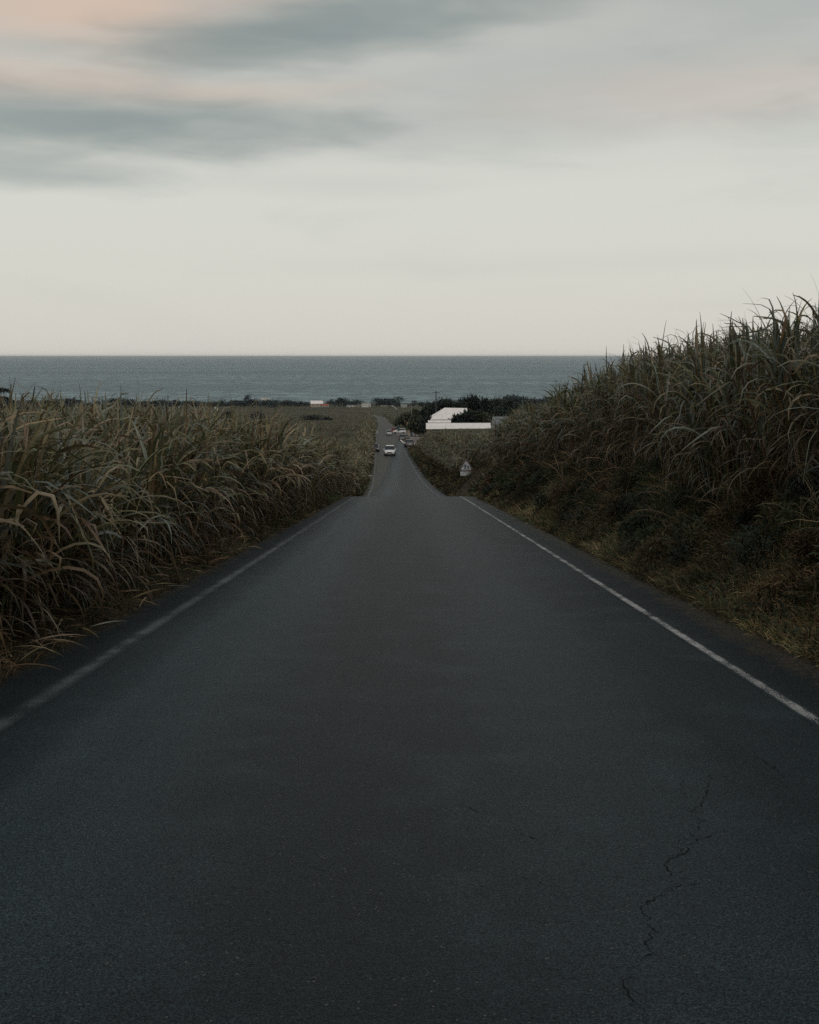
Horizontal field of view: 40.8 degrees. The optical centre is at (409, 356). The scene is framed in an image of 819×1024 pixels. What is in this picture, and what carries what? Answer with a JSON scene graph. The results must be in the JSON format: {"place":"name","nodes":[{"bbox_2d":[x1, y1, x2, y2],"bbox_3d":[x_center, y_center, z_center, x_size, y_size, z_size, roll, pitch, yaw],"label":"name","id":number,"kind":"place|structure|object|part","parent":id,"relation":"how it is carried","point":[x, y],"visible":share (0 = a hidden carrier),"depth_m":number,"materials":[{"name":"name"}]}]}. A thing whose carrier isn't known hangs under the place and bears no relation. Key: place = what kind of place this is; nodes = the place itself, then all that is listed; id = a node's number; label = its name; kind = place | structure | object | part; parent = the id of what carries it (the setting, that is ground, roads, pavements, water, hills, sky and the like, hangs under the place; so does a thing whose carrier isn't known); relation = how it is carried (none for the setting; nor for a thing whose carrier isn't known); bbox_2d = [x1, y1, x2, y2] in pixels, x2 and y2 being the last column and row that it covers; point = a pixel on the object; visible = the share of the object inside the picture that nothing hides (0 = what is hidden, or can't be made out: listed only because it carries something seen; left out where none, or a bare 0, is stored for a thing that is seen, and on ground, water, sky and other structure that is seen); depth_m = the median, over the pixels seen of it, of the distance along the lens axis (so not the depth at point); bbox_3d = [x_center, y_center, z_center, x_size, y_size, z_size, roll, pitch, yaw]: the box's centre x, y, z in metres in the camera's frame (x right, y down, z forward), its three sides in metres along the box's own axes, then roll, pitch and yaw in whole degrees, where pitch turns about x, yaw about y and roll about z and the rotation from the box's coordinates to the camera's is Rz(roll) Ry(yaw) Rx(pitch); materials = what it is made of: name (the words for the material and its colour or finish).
{"place":"outdoors","nodes":[
{"label":"outdoors","id":0,"kind":"place"},
{"bbox_2d":[58,407,376,451],"bbox_3d":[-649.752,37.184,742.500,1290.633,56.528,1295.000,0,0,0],"label":"cane field","id":1,"kind":"structure","parent":0,"point":[299,413],"depth_m":687.04,"materials":[{"name":"green plant"}]},
{"bbox_2d":[0,358,637,404],"bbox_3d":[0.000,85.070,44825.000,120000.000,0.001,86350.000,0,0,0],"label":"sea","id":2,"kind":"structure","parent":0,"point":[324,380],"depth_m":4456.15,"materials":[{"name":"liquid"}]},
{"bbox_2d":[281,407,494,428],"bbox_3d":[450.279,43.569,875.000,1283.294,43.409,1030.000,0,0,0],"label":"cane field","id":3,"kind":"structure","parent":0,"point":[381,410],"depth_m":1180.91,"materials":[{"name":"green plant"}]},
{"bbox_2d":[396,432,420,447],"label":"forecourt","id":4,"kind":"structure","parent":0,"point":[414,438],"depth_m":286.35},
{"bbox_2d":[393,428,405,433],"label":"car","id":5,"kind":"object","parent":4,"relation":"on","point":[402,430],"visible":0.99,"depth_m":325.17,"materials":[{"name":"white paint"}]},
{"bbox_2d":[399,434,409,439],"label":"car","id":6,"kind":"object","parent":4,"relation":"on","point":[403,436],"visible":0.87,"depth_m":260.28,"materials":[{"name":"grey paint"}]},
{"bbox_2d":[403,439,413,446],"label":"car","id":7,"kind":"object","parent":4,"relation":"on","point":[408,442],"visible":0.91,"depth_m":217.21,"materials":[{"name":"grey paint"}]},
{"bbox_2d":[0,414,818,1023],"bbox_3d":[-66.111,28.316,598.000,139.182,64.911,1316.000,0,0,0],"label":"road","id":8,"kind":"structure","parent":0,"point":[402,740],"depth_m":5.52,"materials":[{"name":"grey asphalt"}]},
{"bbox_2d":[373,443,379,451],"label":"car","id":9,"kind":"object","parent":8,"relation":"on","point":[376,447],"visible":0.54,"depth_m":198.72,"materials":[{"name":"red paint"}]},
{"bbox_2d":[383,445,395,455],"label":"car","id":10,"kind":"object","parent":8,"relation":"on","point":[389,449],"visible":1,"depth_m":186.16,"materials":[{"name":"white paint"}]},
{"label":"window","id":11,"kind":"part","parent":10,"relation":"part of","materials":[{"name":"black glass"}]},
{"bbox_2d":[0,403,818,684],"bbox_3d":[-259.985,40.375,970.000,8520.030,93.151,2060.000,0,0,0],"label":"ground","id":12,"kind":"structure","parent":0,"point":[463,491],"depth_m":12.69,"materials":[{"name":"green plant"}]},
{"bbox_2d":[0,387,17,407],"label":"tree","id":13,"kind":"object","parent":12,"relation":"on","point":[2,389],"visible":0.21,"depth_m":99.92,"materials":[{"name":"green plant"}]},
{"bbox_2d":[58,398,78,406],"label":"tree","id":14,"kind":"object","parent":12,"relation":"on","point":[67,400],"visible":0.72,"depth_m":1444.57,"materials":[{"name":"green plant"}]},
{"bbox_2d":[67,399,84,405],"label":"tree","id":15,"kind":"object","parent":12,"relation":"on","point":[78,401],"visible":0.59,"depth_m":1439.97,"materials":[{"name":"green plant"}]},
{"bbox_2d":[104,397,116,404],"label":"tree","id":16,"kind":"object","parent":12,"relation":"on","point":[111,400],"visible":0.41,"depth_m":1428.58,"materials":[{"name":"green plant"}]},
{"bbox_2d":[111,398,137,406],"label":"tree","id":17,"kind":"object","parent":12,"relation":"on","point":[128,402],"visible":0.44,"depth_m":1438.01,"materials":[{"name":"green plant"}]},
{"bbox_2d":[157,398,170,406],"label":"tree","id":18,"kind":"object","parent":12,"relation":"on","point":[163,401],"visible":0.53,"depth_m":1528.64,"materials":[{"name":"green plant"}]},
{"bbox_2d":[169,399,181,405],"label":"tree","id":19,"kind":"object","parent":12,"relation":"on","point":[173,402],"visible":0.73,"depth_m":1478.26,"materials":[{"name":"green plant"}]},
{"bbox_2d":[0,377,377,663],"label":"sugar cane","id":20,"kind":"object","parent":12,"relation":"on","point":[83,491],"visible":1,"depth_m":14.95,"materials":[{"name":"green plant"}]},
{"bbox_2d":[188,400,204,406],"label":"tree","id":21,"kind":"object","parent":12,"relation":"on","point":[195,403],"visible":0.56,"depth_m":1440.96,"materials":[{"name":"green plant"}]},
{"bbox_2d":[209,400,230,406],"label":"tree","id":22,"kind":"object","parent":12,"relation":"on","point":[222,403],"visible":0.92,"depth_m":1443.01,"materials":[{"name":"green plant"}]},
{"bbox_2d":[221,411,239,419],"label":"tree","id":23,"kind":"object","parent":12,"relation":"on","point":[228,412],"visible":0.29,"depth_m":560.35,"materials":[{"name":"green plant"}]},
{"bbox_2d":[232,400,240,405],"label":"tree","id":24,"kind":"object","parent":12,"relation":"on","point":[235,402],"visible":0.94,"depth_m":1399.00,"materials":[{"name":"green plant"}]},
{"bbox_2d":[243,392,252,405],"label":"tree","id":25,"kind":"object","parent":12,"relation":"on","point":[246,401],"visible":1,"depth_m":1378.89,"materials":[{"name":"green plant"}]},
{"bbox_2d":[248,412,265,420],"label":"tree","id":26,"kind":"object","parent":12,"relation":"on","point":[253,415],"visible":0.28,"depth_m":563.58,"materials":[{"name":"green plant"}]},
{"bbox_2d":[249,399,266,406],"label":"tree","id":27,"kind":"object","parent":12,"relation":"on","point":[262,402],"visible":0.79,"depth_m":1464.09,"materials":[{"name":"green plant"}]},
{"bbox_2d":[259,399,275,406],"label":"tree","id":28,"kind":"object","parent":12,"relation":"on","point":[268,401],"visible":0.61,"depth_m":1463.51,"materials":[{"name":"green plant"}]},
{"bbox_2d":[264,399,283,407],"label":"tree","id":29,"kind":"object","parent":12,"relation":"on","point":[271,404],"visible":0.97,"depth_m":1398.60,"materials":[{"name":"green plant"}]},
{"bbox_2d":[281,399,295,406],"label":"tree","id":30,"kind":"object","parent":12,"relation":"on","point":[288,402],"visible":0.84,"depth_m":1460.02,"materials":[{"name":"green plant"}]},
{"bbox_2d":[222,420,371,452],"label":"cane tops","id":31,"kind":"object","parent":12,"relation":"on","point":[319,424],"visible":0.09,"depth_m":286.79,"materials":[{"name":"green plant"}]},
{"bbox_2d":[298,414,325,419],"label":"tree","id":32,"kind":"object","parent":12,"relation":"on","point":[311,417],"visible":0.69,"depth_m":568.09,"materials":[{"name":"green plant"}]},
{"bbox_2d":[310,401,322,406],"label":"house","id":33,"kind":"structure","parent":12,"relation":"on","point":[316,403],"depth_m":1385.65,"materials":[{"name":"white wood"}]},
{"bbox_2d":[326,397,349,406],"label":"tree","id":34,"kind":"object","parent":12,"relation":"on","point":[335,403],"visible":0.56,"depth_m":1487.04,"materials":[{"name":"green plant"}]},
{"bbox_2d":[336,397,345,404],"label":"tree","id":35,"kind":"object","parent":12,"relation":"on","point":[341,399],"visible":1,"depth_m":1378.01,"materials":[{"name":"green plant"}]},
{"bbox_2d":[347,399,367,404],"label":"tree","id":36,"kind":"object","parent":12,"relation":"on","point":[353,402],"visible":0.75,"depth_m":1446.83,"materials":[{"name":"green plant"}]},
{"bbox_2d":[362,403,370,406],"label":"house","id":37,"kind":"structure","parent":12,"relation":"on","point":[366,404],"depth_m":1365.00,"materials":[{"name":"grey wood"}]},
{"bbox_2d":[370,397,380,406],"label":"tree","id":38,"kind":"object","parent":12,"relation":"on","point":[375,401],"visible":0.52,"depth_m":1495.93,"materials":[{"name":"green plant"}]},
{"bbox_2d":[377,399,384,404],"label":"tree","id":39,"kind":"object","parent":12,"relation":"on","point":[379,401],"visible":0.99,"depth_m":1388.98,"materials":[{"name":"green plant"}]},
{"bbox_2d":[384,398,400,406],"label":"tree","id":40,"kind":"object","parent":12,"relation":"on","point":[388,400],"visible":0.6,"depth_m":1427.72,"materials":[{"name":"green plant"}]},
{"bbox_2d":[389,395,402,406],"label":"tree","id":41,"kind":"object","parent":12,"relation":"on","point":[394,402],"visible":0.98,"depth_m":1339.89,"materials":[{"name":"green plant"}]},
{"bbox_2d":[395,412,415,426],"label":"tree","id":42,"kind":"object","parent":12,"relation":"on","point":[402,419],"visible":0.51,"depth_m":344.50,"materials":[{"name":"green plant"}]},
{"bbox_2d":[404,417,420,436],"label":"tree","id":43,"kind":"object","parent":12,"relation":"on","point":[411,425],"visible":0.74,"depth_m":293.89,"materials":[{"name":"green plant"}]},
{"bbox_2d":[406,414,422,423],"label":"tree","id":44,"kind":"object","parent":12,"relation":"on","point":[418,417],"visible":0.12,"depth_m":334.00,"materials":[{"name":"green plant"}]},
{"bbox_2d":[410,408,419,415],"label":"tree","id":45,"kind":"object","parent":12,"relation":"on","point":[414,411],"visible":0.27,"depth_m":428.22,"materials":[{"name":"green plant"}]},
{"bbox_2d":[416,415,431,435],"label":"tree","id":46,"kind":"object","parent":12,"relation":"on","point":[422,426],"visible":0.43,"depth_m":261.13,"materials":[{"name":"green plant"}]},
{"bbox_2d":[416,403,433,419],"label":"tree","id":47,"kind":"object","parent":12,"relation":"on","point":[422,412],"visible":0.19,"depth_m":420.22,"materials":[{"name":"green plant"}]},
{"bbox_2d":[433,392,438,412],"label":"utility pole","id":48,"kind":"object","parent":12,"relation":"on","point":[435,402],"visible":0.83,"depth_m":284.94,"materials":[{"name":"concrete"}]},
{"bbox_2d":[424,398,454,415],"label":"tree","id":49,"kind":"object","parent":12,"relation":"on","point":[440,405],"visible":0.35,"depth_m":298.78,"materials":[{"name":"green plant"}]},
{"bbox_2d":[438,396,468,409],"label":"tree","id":50,"kind":"object","parent":12,"relation":"on","point":[457,405],"visible":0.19,"depth_m":309.16,"materials":[{"name":"green plant"}]},
{"bbox_2d":[448,412,464,422],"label":"tree","id":51,"kind":"object","parent":12,"relation":"on","point":[455,418],"visible":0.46,"depth_m":252.39,"materials":[{"name":"green plant"}]},
{"bbox_2d":[426,408,490,431],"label":"shed","id":52,"kind":"structure","parent":12,"relation":"on","point":[438,420],"depth_m":248.41,"materials":[{"name":"white metal"}]},
{"bbox_2d":[459,459,472,477],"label":"road sign","id":53,"kind":"object","parent":12,"relation":"on","point":[465,467],"visible":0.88,"depth_m":87.99,"materials":[{"name":"white metal"}]},
{"bbox_2d":[459,408,479,422],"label":"tree","id":54,"kind":"object","parent":12,"relation":"on","point":[469,416],"visible":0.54,"depth_m":251.57,"materials":[{"name":"green plant"}]},
{"bbox_2d":[457,394,487,412],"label":"tree","id":55,"kind":"object","parent":12,"relation":"on","point":[472,402],"visible":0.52,"depth_m":319.24,"materials":[{"name":"green plant"}]},
{"bbox_2d":[469,409,491,422],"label":"tree","id":56,"kind":"object","parent":12,"relation":"on","point":[482,416],"visible":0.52,"depth_m":252.57,"materials":[{"name":"green plant"}]},
{"bbox_2d":[470,395,496,412],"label":"tree","id":57,"kind":"object","parent":12,"relation":"on","point":[486,401],"visible":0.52,"depth_m":323.31,"materials":[{"name":"green plant"}]},
{"bbox_2d":[487,412,499,421],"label":"tree","id":58,"kind":"object","parent":12,"relation":"on","point":[489,414],"visible":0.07,"depth_m":255.08,"materials":[{"name":"green plant"}]},
{"bbox_2d":[483,395,506,410],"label":"tree","id":59,"kind":"object","parent":12,"relation":"on","point":[496,401],"visible":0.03,"depth_m":379.64,"materials":[{"name":"green plant"}]},
{"bbox_2d":[490,417,504,428],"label":"shed","id":60,"kind":"structure","parent":12,"relation":"on","point":[495,419],"depth_m":232.21,"materials":[{"name":"grey wood"}]},
{"bbox_2d":[474,404,521,416],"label":"tree","id":61,"kind":"object","parent":12,"relation":"on","point":[503,410],"visible":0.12,"depth_m":298.64,"materials":[{"name":"green plant"}]},
{"bbox_2d":[493,396,518,412],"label":"tree","id":62,"kind":"object","parent":12,"relation":"on","point":[504,403],"visible":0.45,"depth_m":348.06,"materials":[{"name":"green plant"}]},
{"bbox_2d":[499,394,530,404],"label":"tree","id":63,"kind":"object","parent":12,"relation":"on","point":[510,397],"visible":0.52,"depth_m":1445.46,"materials":[{"name":"green plant"}]},
{"bbox_2d":[508,396,528,403],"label":"tree","id":64,"kind":"object","parent":12,"relation":"on","point":[521,398],"visible":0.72,"depth_m":1447.22,"materials":[{"name":"green plant"}]},
{"bbox_2d":[529,397,540,404],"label":"tree","id":65,"kind":"object","parent":12,"relation":"on","point":[534,400],"visible":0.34,"depth_m":1520.46,"materials":[{"name":"green plant"}]},
{"bbox_2d":[382,275,818,523],"bbox_3d":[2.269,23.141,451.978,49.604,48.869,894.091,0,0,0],"label":"sugar cane","id":66,"kind":"object","parent":12,"relation":"on","point":[759,392],"visible":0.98,"depth_m":18.03,"materials":[{"name":"green plant"}]},
{"bbox_2d":[407,428,818,668],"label":"bank grass","id":67,"kind":"structure","parent":12,"relation":"on","point":[661,555],"depth_m":15.96,"materials":[{"name":"green plant"}]},
{"bbox_2d":[0,0,818,357],"label":"sky","id":68,"kind":"structure","parent":0,"point":[179,178],"materials":[{"name":"grey"}]}
]}

